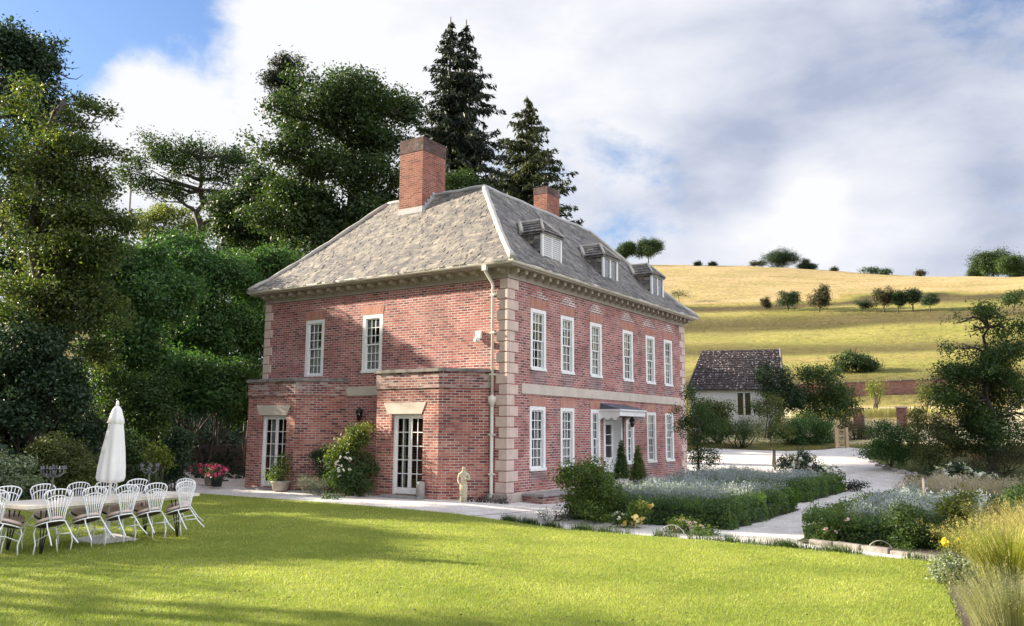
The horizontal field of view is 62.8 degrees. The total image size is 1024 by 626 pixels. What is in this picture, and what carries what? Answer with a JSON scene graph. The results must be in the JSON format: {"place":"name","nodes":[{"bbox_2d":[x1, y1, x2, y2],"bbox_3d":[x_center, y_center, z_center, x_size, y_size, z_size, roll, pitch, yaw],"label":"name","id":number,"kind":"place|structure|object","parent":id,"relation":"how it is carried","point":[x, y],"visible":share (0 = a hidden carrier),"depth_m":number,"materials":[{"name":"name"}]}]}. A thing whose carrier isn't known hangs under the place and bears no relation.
{"place":"outdoors","nodes":[
{"label":"outdoors","id":0,"kind":"place"},
{"bbox_2d":[0,448,962,625],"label":"lawn","id":1,"kind":"structure","parent":0,"point":[255,544],"depth_m":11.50,"materials":[{"name":"green plant"}]},
{"bbox_2d":[0,489,21,554],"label":"dining chair","id":2,"kind":"object","parent":1,"relation":"on","point":[8,523],"visible":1,"depth_m":12.54,"materials":[{"name":"white metal"}]},
{"bbox_2d":[0,486,25,548],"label":"dining chair","id":3,"kind":"object","parent":1,"relation":"on","point":[21,518],"visible":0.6,"depth_m":13.31,"materials":[{"name":"white metal"}]},
{"bbox_2d":[0,448,54,495],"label":"variegated shrub","id":4,"kind":"object","parent":1,"relation":"on","point":[9,474],"visible":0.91,"depth_m":19.86,"materials":[{"name":"green plant"}]},
{"bbox_2d":[0,314,108,455],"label":"holly bush","id":5,"kind":"object","parent":1,"relation":"on","point":[25,361],"visible":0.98,"depth_m":23.11,"materials":[{"name":"green plant"}]},
{"bbox_2d":[32,488,78,554],"bbox_3d":[-7.041,3.189,12.838,0.579,0.864,0.459,-26,-21,28],"label":"dining chair","id":6,"kind":"object","parent":1,"relation":"on","point":[53,521],"visible":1,"depth_m":12.78,"materials":[{"name":"metal"}]},
{"bbox_2d":[22,426,101,497],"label":"willow shrub","id":7,"kind":"object","parent":1,"relation":"on","point":[58,450],"visible":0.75,"depth_m":20.75,"materials":[{"name":"green plant"}]},
{"bbox_2d":[0,66,164,449],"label":"ash tree","id":8,"kind":"object","parent":1,"relation":"on","point":[67,276],"visible":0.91,"depth_m":24.72,"materials":[{"name":"green plant"}]},
{"bbox_2d":[70,486,114,549],"bbox_3d":[-6.767,3.268,13.390,0.579,0.864,0.459,-25,-18,24],"label":"dining chair","id":9,"kind":"object","parent":1,"relation":"on","point":[88,517],"visible":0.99,"depth_m":13.34,"materials":[{"name":"white metal"}]},
{"bbox_2d":[0,491,199,554],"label":"dining table","id":10,"kind":"object","parent":1,"relation":"on","point":[40,504],"visible":0.76,"depth_m":13.51,"materials":[{"name":"paint"}]},
{"bbox_2d":[74,401,137,543],"bbox_3d":[-6.915,2.712,14.489,0.720,2.400,0.720,0,-5,33],"label":"parasol","id":11,"kind":"object","parent":1,"relation":"on","point":[111,467],"visible":0.97,"depth_m":14.39,"materials":[{"name":"white fabric"}]},
{"bbox_2d":[104,484,147,545],"bbox_3d":[-6.480,3.341,13.903,0.579,0.864,0.459,-24,-18,23],"label":"dining chair","id":12,"kind":"object","parent":1,"relation":"on","point":[121,514],"visible":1,"depth_m":13.85,"materials":[{"name":"white metal"}]},
{"bbox_2d":[100,425,163,492],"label":"rambling shrub","id":13,"kind":"object","parent":1,"relation":"on","point":[133,456],"visible":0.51,"depth_m":23.83,"materials":[{"name":"green plant"}]},
{"bbox_2d":[133,482,174,541],"bbox_3d":[-6.213,3.412,14.397,0.579,0.864,0.459,-25,-19,25],"label":"dining chair","id":14,"kind":"object","parent":1,"relation":"on","point":[150,511],"visible":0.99,"depth_m":14.34,"materials":[{"name":"white metal"}]},
{"bbox_2d":[131,440,177,490],"bbox_3d":[-9.782,4.380,22.976,1.125,1.799,1.106,2,-8,-9],"label":"golden sapling","id":15,"kind":"object","parent":1,"relation":"on","point":[157,454],"visible":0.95,"depth_m":22.93,"materials":[{"name":"green plant"}]},
{"bbox_2d":[163,481,204,537],"bbox_3d":[-5.906,3.484,14.896,0.579,0.864,0.459,-24,-17,21],"label":"dining chair","id":16,"kind":"object","parent":1,"relation":"on","point":[180,508],"visible":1,"depth_m":14.84,"materials":[{"name":"white metal"}]},
{"bbox_2d":[0,265,1023,625],"bbox_3d":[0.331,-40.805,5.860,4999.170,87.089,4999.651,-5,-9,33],"label":"ground","id":17,"kind":"structure","parent":0,"point":[736,315],"depth_m":161.37,"materials":[{"name":"yellow plant"}]},
{"bbox_2d":[0,397,106,448],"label":"dark shrub","id":18,"kind":"object","parent":17,"relation":"on","point":[89,434],"visible":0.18,"depth_m":25.69,"materials":[{"name":"green plant"}]},
{"bbox_2d":[0,11,113,385],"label":"oak tree","id":19,"kind":"object","parent":17,"relation":"on","point":[20,49],"visible":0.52,"depth_m":27.47,"materials":[{"name":"green plant"}]},
{"bbox_2d":[0,356,247,500],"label":"undergrowth","id":20,"kind":"object","parent":17,"relation":"on","point":[230,436],"visible":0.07,"depth_m":32.60,"materials":[{"name":"green plant"}]},
{"bbox_2d":[71,230,219,434],"bbox_3d":[-13.921,1.036,30.736,4.661,8.474,5.371,-5,-9,33],"label":"laurel bush","id":21,"kind":"object","parent":17,"relation":"on","point":[158,300],"visible":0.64,"depth_m":30.58,"materials":[{"name":"green plant"}]},
{"bbox_2d":[0,226,293,341],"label":"wood","id":22,"kind":"object","parent":17,"relation":"on","point":[214,249],"visible":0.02,"depth_m":64.48,"materials":[{"name":"green plant"}]},
{"bbox_2d":[127,198,214,244],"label":"yellow tree","id":23,"kind":"object","parent":17,"relation":"on","point":[164,213],"visible":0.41,"depth_m":77.15,"materials":[{"name":"green plant"}]},
{"bbox_2d":[91,340,262,466],"bbox_3d":[-12.974,3.556,32.795,7.251,5.331,4.608,1,-8,-7],"label":"laurel bush","id":24,"kind":"object","parent":17,"relation":"on","point":[221,388],"visible":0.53,"depth_m":32.37,"materials":[{"name":"green plant"}]},
{"bbox_2d":[105,124,259,245],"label":"pine tree","id":25,"kind":"object","parent":17,"relation":"on","point":[161,155],"visible":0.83,"depth_m":59.24,"materials":[{"name":"green plant"}]},
{"bbox_2d":[139,225,274,440],"bbox_3d":[-13.518,1.097,35.704,5.448,9.782,4.612,7,-11,-41],"label":"laurel bush","id":26,"kind":"object","parent":17,"relation":"on","point":[217,271],"visible":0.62,"depth_m":35.46,"materials":[{"name":"green plant"}]},
{"bbox_2d":[187,445,246,473],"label":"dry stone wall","id":27,"kind":"structure","parent":17,"relation":"on","point":[234,450],"depth_m":34.23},
{"bbox_2d":[195,161,299,362],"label":"oak tree","id":28,"kind":"object","parent":17,"relation":"on","point":[223,228],"visible":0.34,"depth_m":52.58,"materials":[{"name":"green plant"}]},
{"bbox_2d":[199,239,303,448],"bbox_3d":[-12.068,1.857,38.208,5.282,10.288,5.456,-5,-9,33],"label":"laurel bush","id":29,"kind":"object","parent":17,"relation":"on","point":[279,258],"visible":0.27,"depth_m":37.49,"materials":[{"name":"green plant"}]},
{"bbox_2d":[256,45,326,198],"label":"pine tree","id":30,"kind":"object","parent":17,"relation":"on","point":[270,79],"visible":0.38,"depth_m":51.51,"materials":[{"name":"green plant"}]},
{"bbox_2d":[96,442,563,515],"bbox_3d":[-6.223,4.890,26.322,17.109,1.693,6.220,-6,-10,37],"label":"gravel apron","id":31,"kind":"object","parent":17,"relation":"on","point":[233,487],"visible":0.5,"depth_m":23.02,"materials":[{"name":"grey gravel"}]},
{"bbox_2d":[85,356,190,450],"bbox_3d":[-13.072,3.356,29.020,3.920,3.879,2.625,1,-8,-5],"label":"climbing shrub","id":32,"kind":"object","parent":31,"relation":"on","point":[151,395],"visible":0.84,"depth_m":28.78,"materials":[{"name":"green plant"}]},
{"bbox_2d":[151,421,202,490],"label":"dark shrub","id":33,"kind":"object","parent":31,"relation":"on","point":[179,441],"visible":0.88,"depth_m":25.84,"materials":[{"name":"green plant"}]},
{"bbox_2d":[203,461,232,486],"bbox_3d":[-9.593,5.220,27.345,0.857,0.870,0.908,-5,-9,33],"label":"flower pot","id":34,"kind":"object","parent":31,"relation":"on","point":[216,479],"visible":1,"depth_m":27.19,"materials":[{"name":"black metal"}]},
{"bbox_2d":[263,451,294,490],"bbox_3d":[-7.248,4.871,26.066,1.116,1.293,0.930,-2,-8,19],"label":"planter","id":35,"kind":"object","parent":31,"relation":"on","point":[279,484],"visible":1,"depth_m":25.91,"materials":[{"name":"stone"}]},
{"bbox_2d":[306,442,335,492],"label":"rose bush","id":36,"kind":"object","parent":31,"relation":"on","point":[315,454],"visible":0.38,"depth_m":25.59,"materials":[{"name":"green plant"}]},
{"bbox_2d":[317,421,383,496],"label":"choisya bush","id":37,"kind":"object","parent":31,"relation":"on","point":[347,478],"visible":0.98,"depth_m":24.29,"materials":[{"name":"green plant"}]},
{"bbox_2d":[320,420,375,495],"bbox_3d":[-4.839,4.262,24.646,1.630,2.261,1.371,-5,-9,33],"label":"golden top growth","id":38,"kind":"object","parent":37,"relation":"attached to","point":[343,440],"visible":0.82,"depth_m":24.56,"materials":[{"name":"green plant"}]},
{"bbox_2d":[222,53,457,259],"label":"oak tree","id":39,"kind":"object","parent":17,"relation":"on","point":[362,108],"visible":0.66,"depth_m":44.59,"materials":[{"name":"green plant"}]},
{"bbox_2d":[412,17,507,192],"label":"spruce tree","id":40,"kind":"object","parent":17,"relation":"on","point":[457,133],"visible":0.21,"depth_m":53.44,"materials":[{"name":"green plant"}]},
{"bbox_2d":[445,163,493,190],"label":"tree","id":41,"kind":"object","parent":17,"relation":"on","point":[467,180],"visible":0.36,"depth_m":49.59,"materials":[{"name":"green plant"}]},
{"bbox_2d":[245,134,698,502],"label":"brick house","id":42,"kind":"structure","parent":17,"relation":"on","point":[495,343],"depth_m":26.83,"materials":[{"name":"brick"}]},
{"bbox_2d":[304,310,326,376],"bbox_3d":[-6.563,1.038,28.149,1.005,2.190,0.181,-5,-9,33],"label":"window","id":43,"kind":"structure","parent":42,"relation":"in","point":[314,357],"depth_m":28.18,"materials":[{"name":"white paint"}]},
{"bbox_2d":[361,304,384,372],"bbox_3d":[-4.413,0.837,26.747,0.982,2.155,0.215,-5,-9,33],"label":"window","id":44,"kind":"structure","parent":42,"relation":"in","point":[368,346],"depth_m":26.79,"materials":[{"name":"white paint"}]},
{"bbox_2d":[529,396,546,470],"bbox_3d":[0.707,3.580,24.931,0.215,2.187,1.050,-5,-9,33],"label":"window","id":45,"kind":"structure","parent":42,"relation":"in","point":[534,401],"depth_m":25.07,"materials":[{"name":"white paint"}]},
{"bbox_2d":[530,298,546,371],"bbox_3d":[0.743,0.673,25.367,0.214,2.155,1.040,-5,-9,33],"label":"window","id":46,"kind":"structure","parent":42,"relation":"in","point":[538,316],"depth_m":25.51,"materials":[{"name":"white paint"}]},
{"bbox_2d":[560,305,574,374],"bbox_3d":[1.717,0.887,26.853,0.215,2.155,1.000,-5,-9,33],"label":"window","id":47,"kind":"structure","parent":42,"relation":"in","point":[567,321],"depth_m":26.97,"materials":[{"name":"white paint"}]},
{"bbox_2d":[560,398,574,468],"bbox_3d":[1.695,3.796,26.438,0.215,2.187,1.020,-5,-9,33],"label":"window","id":48,"kind":"structure","parent":42,"relation":"in","point":[567,405],"depth_m":26.58,"materials":[{"name":"white paint"}]},
{"bbox_2d":[590,400,600,465],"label":"window","id":49,"kind":"structure","parent":42,"relation":"in","point":[594,404],"depth_m":28.12,"materials":[{"name":"white paint"}]},
{"bbox_2d":[589,313,602,377],"bbox_3d":[2.796,1.123,28.497,0.215,2.155,1.000,-5,-9,33],"label":"window","id":50,"kind":"structure","parent":42,"relation":"in","point":[595,329],"depth_m":28.62,"materials":[{"name":"white paint"}]},
{"bbox_2d":[622,321,633,381],"bbox_3d":[4.168,1.424,30.589,0.215,2.155,1.000,-5,-9,33],"label":"window","id":51,"kind":"structure","parent":42,"relation":"in","point":[627,328],"depth_m":30.72,"materials":[{"name":"white paint"}]},
{"bbox_2d":[645,327,655,384],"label":"window","id":52,"kind":"structure","parent":42,"relation":"in","point":[649,333],"depth_m":32.38,"materials":[{"name":"white paint"}]},
{"bbox_2d":[646,404,657,462],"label":"window","id":53,"kind":"structure","parent":42,"relation":"in","point":[651,416],"depth_m":31.97,"materials":[{"name":"white paint"}]},
{"bbox_2d":[663,332,673,386],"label":"window","id":54,"kind":"structure","parent":42,"relation":"in","point":[667,337],"depth_m":33.83,"materials":[{"name":"white paint"}]},
{"bbox_2d":[664,405,674,461],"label":"window","id":55,"kind":"structure","parent":42,"relation":"in","point":[669,435],"depth_m":33.42,"materials":[{"name":"white paint"}]},
{"bbox_2d":[484,97,583,225],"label":"spruce tree","id":56,"kind":"object","parent":17,"relation":"on","point":[524,180],"visible":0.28,"depth_m":58.39,"materials":[{"name":"green plant"}]},
{"bbox_2d":[522,490,573,503],"bbox_3d":[1.125,5.454,24.393,0.717,0.470,2.000,-5,-9,33],"label":"cellar light","id":57,"kind":"object","parent":17,"relation":"on","point":[547,497],"visible":0.64,"depth_m":23.80,"materials":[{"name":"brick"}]},
{"bbox_2d":[629,235,666,262],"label":"hilltop tree","id":58,"kind":"object","parent":17,"relation":"on","point":[648,248],"visible":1,"depth_m":354.65,"materials":[{"name":"green plant"}]},
{"bbox_2d":[686,396,738,443],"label":"mixed bush","id":59,"kind":"object","parent":17,"relation":"on","point":[723,409],"visible":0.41,"depth_m":47.63,"materials":[{"name":"green plant"}]},
{"bbox_2d":[476,447,965,564],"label":"gravel drive","id":60,"kind":"structure","parent":17,"relation":"on","point":[854,467],"depth_m":29.88,"materials":[{"name":"grey gravel"}]},
{"bbox_2d":[547,454,629,523],"bbox_3d":[1.808,4.082,19.356,1.680,1.655,2.051,-5,-9,33],"label":"elder bush","id":61,"kind":"object","parent":60,"relation":"on","point":[599,478],"visible":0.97,"depth_m":19.07,"materials":[{"name":"green plant"}]},
{"bbox_2d":[612,439,630,483],"bbox_3d":[3.508,4.944,26.852,0.709,1.789,0.614,-5,-9,33],"label":"potted conifer","id":62,"kind":"object","parent":60,"relation":"on","point":[622,462],"visible":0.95,"depth_m":26.74,"materials":[{"name":"green plant"}]},
{"bbox_2d":[620,495,653,528],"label":"yellow rose","id":63,"kind":"object","parent":60,"relation":"on","point":[641,508],"visible":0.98,"depth_m":17.98,"materials":[{"name":"green plant"}]},
{"bbox_2d":[630,445,647,483],"bbox_3d":[4.345,5.237,28.854,0.821,1.434,0.714,-5,-9,33],"label":"potted conifer","id":64,"kind":"object","parent":60,"relation":"on","point":[637,472],"visible":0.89,"depth_m":28.74,"materials":[{"name":"plant"}]},
{"bbox_2d":[747,391,796,466],"bbox_3d":[11.639,5.329,37.411,1.981,3.734,2.338,-5,-9,33],"label":"young tree","id":65,"kind":"object","parent":60,"relation":"on","point":[779,420],"visible":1,"depth_m":37.31,"materials":[{"name":"green plant"}]},
{"bbox_2d":[772,445,845,474],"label":"white rose","id":66,"kind":"object","parent":60,"relation":"on","point":[801,459],"visible":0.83,"depth_m":34.73,"materials":[{"name":"green plant"}]},
{"bbox_2d":[799,519,1022,556],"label":"bed soil","id":67,"kind":"structure","parent":60,"relation":"on","point":[935,551],"depth_m":14.68,"materials":[{"name":"brown soil"}]},
{"bbox_2d":[813,506,885,540],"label":"rosebay plant","id":68,"kind":"object","parent":67,"relation":"on","point":[847,518],"visible":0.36,"depth_m":15.55,"materials":[{"name":"green plant"}]},
{"bbox_2d":[801,486,1015,548],"bbox_3d":[8.782,4.375,18.061,3.412,0.963,7.684,-5,-9,33],"label":"box hedge","id":69,"kind":"object","parent":67,"relation":"on","point":[817,514],"visible":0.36,"depth_m":15.56,"materials":[{"name":"green plant"}]},
{"bbox_2d":[843,480,995,545],"bbox_3d":[8.957,4.165,18.051,2.250,0.974,6.914,-5,-9,33],"label":"catmint","id":70,"kind":"object","parent":67,"relation":"on","point":[870,507],"visible":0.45,"depth_m":16.65,"materials":[{"name":"green plant"}]},
{"bbox_2d":[878,497,962,550],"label":"wild border plant","id":71,"kind":"object","parent":67,"relation":"on","point":[912,522],"visible":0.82,"depth_m":14.64,"materials":[{"name":"green plant"}]},
{"bbox_2d":[930,483,986,537],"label":"yellow leaf shrub","id":72,"kind":"object","parent":67,"relation":"on","point":[951,510],"visible":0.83,"depth_m":14.83,"materials":[{"name":"green plant"}]},
{"bbox_2d":[892,469,1023,515],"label":"catmint","id":73,"kind":"object","parent":60,"relation":"on","point":[945,479],"visible":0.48,"depth_m":22.98,"materials":[{"name":"green plant"}]},
{"bbox_2d":[687,348,783,431],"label":"outbuilding","id":74,"kind":"structure","parent":17,"relation":"on","point":[722,374],"depth_m":55.29,"materials":[{"name":"white paint"}]},
{"bbox_2d":[710,413,766,447],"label":"broom bush","id":75,"kind":"object","parent":17,"relation":"on","point":[743,433],"visible":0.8,"depth_m":45.77,"materials":[{"name":"green plant"}]},
{"bbox_2d":[745,361,812,437],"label":"dark bush","id":76,"kind":"object","parent":17,"relation":"on","point":[793,395],"visible":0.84,"depth_m":49.63,"materials":[{"name":"green plant"}]},
{"bbox_2d":[757,246,802,267],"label":"hilltop tree","id":77,"kind":"object","parent":17,"relation":"on","point":[780,258],"visible":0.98,"depth_m":333.00,"materials":[{"name":"green plant"}]},
{"bbox_2d":[764,409,843,444],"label":"clipped yew","id":78,"kind":"object","parent":17,"relation":"on","point":[823,435],"visible":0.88,"depth_m":46.46,"materials":[{"name":"green plant"}]},
{"bbox_2d":[800,282,834,311],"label":"hawthorn tree","id":79,"kind":"object","parent":17,"relation":"on","point":[821,296],"visible":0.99,"depth_m":182.56,"materials":[{"name":"green plant"}]},
{"bbox_2d":[792,358,869,432],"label":"leafy bush","id":80,"kind":"object","parent":17,"relation":"on","point":[827,397],"visible":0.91,"depth_m":50.40,"materials":[{"name":"green plant"}]},
{"bbox_2d":[828,348,884,372],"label":"round bush","id":81,"kind":"object","parent":17,"relation":"on","point":[848,360],"visible":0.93,"depth_m":87.35,"materials":[{"name":"green plant"}]},
{"bbox_2d":[837,417,877,439],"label":"brown bush","id":82,"kind":"object","parent":17,"relation":"on","point":[851,427],"visible":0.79,"depth_m":47.79,"materials":[{"name":"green plant"}]},
{"bbox_2d":[795,378,944,396],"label":"brick wall","id":83,"kind":"structure","parent":17,"relation":"on","point":[901,387],"depth_m":71.92,"materials":[{"name":"brick"}]},
{"bbox_2d":[790,406,967,417],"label":"meadow grass","id":84,"kind":"structure","parent":17,"relation":"on","point":[888,412],"depth_m":53.17,"materials":[{"name":"plant"}]},
{"bbox_2d":[868,285,896,311],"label":"hawthorn tree","id":85,"kind":"object","parent":17,"relation":"on","point":[881,298],"visible":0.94,"depth_m":174.00,"materials":[{"name":"green plant"}]},
{"bbox_2d":[809,539,960,560],"bbox_3d":[6.387,4.088,14.190,0.140,0.207,3.110,6,-10,-34],"label":"stone edging","id":86,"kind":"object","parent":17,"relation":"on","point":[876,549],"visible":0.25,"depth_m":14.42,"materials":[{"name":"beige stone"}]},
{"bbox_2d":[853,418,924,467],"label":"dark bush","id":87,"kind":"object","parent":17,"relation":"on","point":[892,449],"visible":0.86,"depth_m":35.79,"materials":[{"name":"green plant"}]},
{"bbox_2d":[901,403,983,472],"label":"olive bush","id":88,"kind":"object","parent":17,"relation":"on","point":[943,434],"visible":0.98,"depth_m":34.18,"materials":[{"name":"green plant"}]},
{"bbox_2d":[921,458,999,482],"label":"white rose","id":89,"kind":"object","parent":17,"relation":"on","point":[956,468],"visible":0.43,"depth_m":26.74,"materials":[{"name":"green plant"}]},
{"bbox_2d":[914,297,1023,474],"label":"spreading tree","id":90,"kind":"object","parent":17,"relation":"on","point":[980,421],"visible":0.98,"depth_m":33.71,"materials":[{"name":"green plant"}]},
{"bbox_2d":[964,243,1017,276],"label":"hilltop tree","id":91,"kind":"object","parent":17,"relation":"on","point":[983,263],"visible":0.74,"depth_m":270.98,"materials":[{"name":"green plant"}]},
{"bbox_2d":[963,441,1023,474],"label":"brown border plant","id":92,"kind":"object","parent":17,"relation":"on","point":[1015,455],"visible":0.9,"depth_m":32.01,"materials":[{"name":"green plant"}]},
{"bbox_2d":[992,250,1023,276],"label":"hilltop tree","id":93,"kind":"object","parent":17,"relation":"on","point":[1012,265],"visible":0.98,"depth_m":263.29,"materials":[{"name":"green plant"}]},
{"bbox_2d":[998,477,1023,518],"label":"green bush","id":94,"kind":"object","parent":17,"relation":"on","point":[1011,494],"visible":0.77,"depth_m":18.91,"materials":[{"name":"green plant"}]},
{"bbox_2d":[0,0,1023,357],"label":"sky","id":95,"kind":"structure","parent":0,"point":[848,135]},
{"bbox_2d":[557,509,798,527],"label":"bed soil","id":96,"kind":"structure","parent":0,"point":[720,527],"depth_m":20.01,"materials":[{"name":"brown soil"}]},
{"bbox_2d":[559,479,801,529],"bbox_3d":[4.387,4.831,21.383,4.547,1.007,6.066,-5,-9,33],"label":"box hedge","id":97,"kind":"object","parent":96,"relation":"on","point":[731,512],"visible":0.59,"depth_m":18.85,"materials":[{"name":"green plant"}]},
{"bbox_2d":[599,472,790,511],"bbox_3d":[4.825,4.634,21.641,3.576,0.994,5.673,-5,-9,33],"label":"catmint","id":98,"kind":"object","parent":96,"relation":"on","point":[658,487],"visible":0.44,"depth_m":20.32,"materials":[{"name":"green plant"}]},
{"bbox_2d":[499,513,933,560],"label":"edge grass","id":99,"kind":"structure","parent":0,"point":[774,543],"depth_m":15.58,"materials":[{"name":"green plant"}]},
{"bbox_2d":[918,512,1023,582],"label":"tall grass","id":100,"kind":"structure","parent":0,"point":[989,550],"depth_m":11.52,"materials":[{"name":"yellow plant"}]},
{"bbox_2d":[946,568,1023,625],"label":"border soil","id":101,"kind":"structure","parent":0,"point":[965,622],"depth_m":9.96,"materials":[{"name":"brown soil"}]},
{"bbox_2d":[923,548,986,587],"bbox_3d":[5.853,3.436,11.200,0.736,0.527,0.744,-1,-8,11],"label":"variegated mound","id":102,"kind":"object","parent":101,"relation":"on","point":[933,571],"visible":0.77,"depth_m":11.10,"materials":[{"name":"green plant"}]},
{"bbox_2d":[937,556,1023,625],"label":"ornamental grass","id":103,"kind":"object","parent":101,"relation":"on","point":[1003,607],"depth_m":8.13,"materials":[{"name":"green plant"}]},
{"bbox_2d":[961,491,1023,535],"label":"tall grass","id":104,"kind":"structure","parent":0,"point":[1013,519],"depth_m":13.33,"materials":[{"name":"plant"}]},
{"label":"bed soil","id":105,"kind":"structure","parent":0,"visible":0},
{"bbox_2d":[665,381,735,470],"bbox_3d":[6.832,4.588,30.380,2.329,4.258,2.037,-5,-9,33],"label":"young tree","id":106,"kind":"object","parent":105,"relation":"on","point":[698,412],"visible":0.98,"depth_m":30.34,"materials":[{"name":"green plant"}]},
{"bbox_2d":[664,463,838,489],"bbox_3d":[8.453,5.734,29.165,4.781,0.944,5.846,-5,-9,33],"label":"catmint","id":107,"kind":"object","parent":105,"relation":"on","point":[750,473],"visible":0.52,"depth_m":28.26,"materials":[{"name":"green plant"}]},
{"bbox_2d":[703,471,846,501],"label":"box hedge","id":108,"kind":"object","parent":105,"relation":"on","point":[815,487],"visible":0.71,"depth_m":26.51,"materials":[{"name":"green plant"}]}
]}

